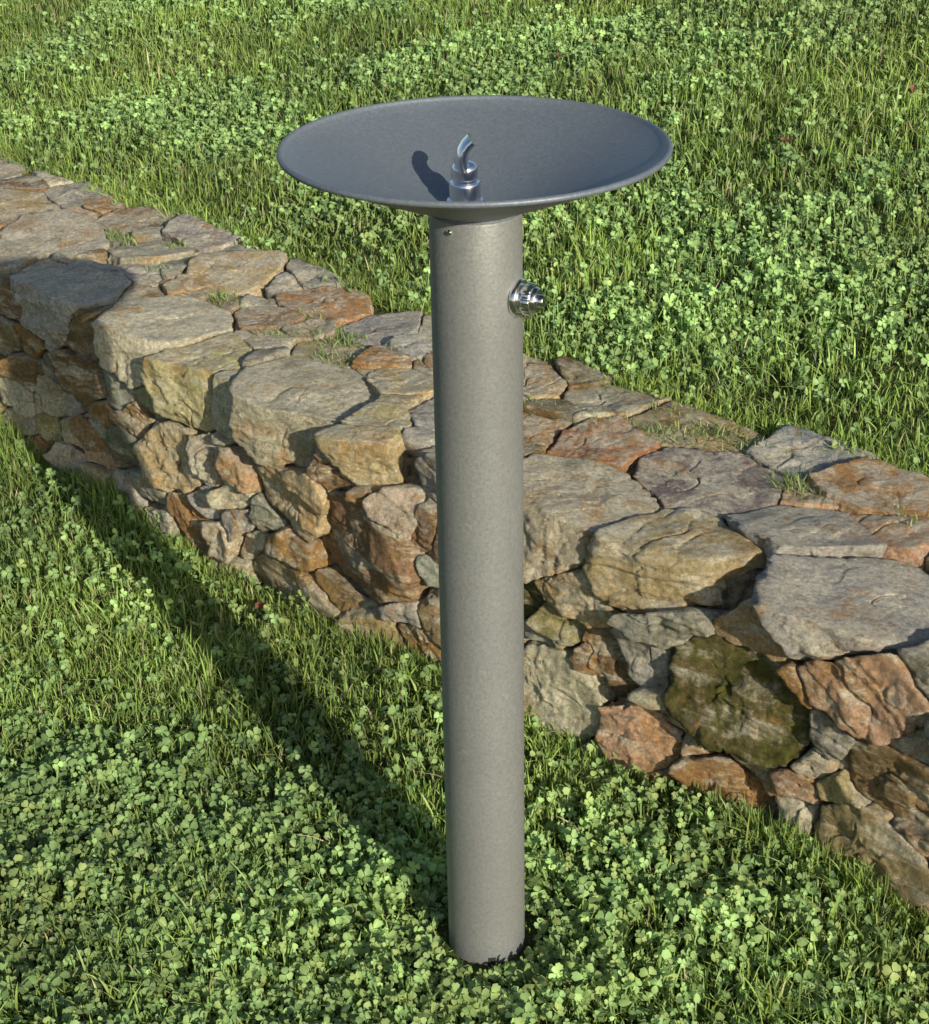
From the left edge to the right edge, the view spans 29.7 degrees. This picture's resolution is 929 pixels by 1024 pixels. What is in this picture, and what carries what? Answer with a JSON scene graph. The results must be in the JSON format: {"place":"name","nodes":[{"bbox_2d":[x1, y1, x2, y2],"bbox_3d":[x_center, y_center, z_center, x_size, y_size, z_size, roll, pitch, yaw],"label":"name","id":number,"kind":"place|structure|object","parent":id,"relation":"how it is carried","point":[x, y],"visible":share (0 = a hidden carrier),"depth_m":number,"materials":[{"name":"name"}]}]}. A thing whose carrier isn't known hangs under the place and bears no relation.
{"place":"outdoors","nodes":[
{"label":"outdoors","id":0,"kind":"place"},
{"bbox_2d":[0,0,928,1023],"bbox_3d":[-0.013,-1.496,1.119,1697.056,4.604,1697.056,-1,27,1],"label":"ground","id":1,"kind":"structure","parent":0,"point":[442,930],"depth_m":3.02,"materials":[{"name":"green plant"}]},
{"bbox_2d":[33,326,827,819],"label":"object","id":2,"kind":"object","parent":1,"relation":"on","point":[737,592],"visible":0.02,"depth_m":2.33,"materials":[{"name":"brown stone"}]},
{"bbox_2d":[0,157,928,925],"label":"stones","id":3,"kind":"object","parent":1,"relation":"on","point":[266,457],"visible":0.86,"depth_m":2.63,"materials":[{"name":"beige stone"}]},
{"bbox_2d":[0,0,928,1023],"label":"clover","id":4,"kind":"object","parent":1,"relation":"on","point":[580,974],"visible":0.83,"depth_m":2.44,"materials":[{"name":"green plant"}]},
{"bbox_2d":[276,95,672,964],"bbox_3d":[0.019,0.105,1.944,0.385,1.063,0.385,-1,27,1],"label":"drinking fountain","id":5,"kind":"object","parent":1,"relation":"on","point":[474,177],"visible":1,"depth_m":1.82,"materials":[{"name":"grey paint"}]},
{"bbox_2d":[255,52,917,608],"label":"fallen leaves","id":6,"kind":"object","parent":1,"relation":"on","point":[261,604],"visible":1,"depth_m":3.47,"materials":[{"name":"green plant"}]}
]}

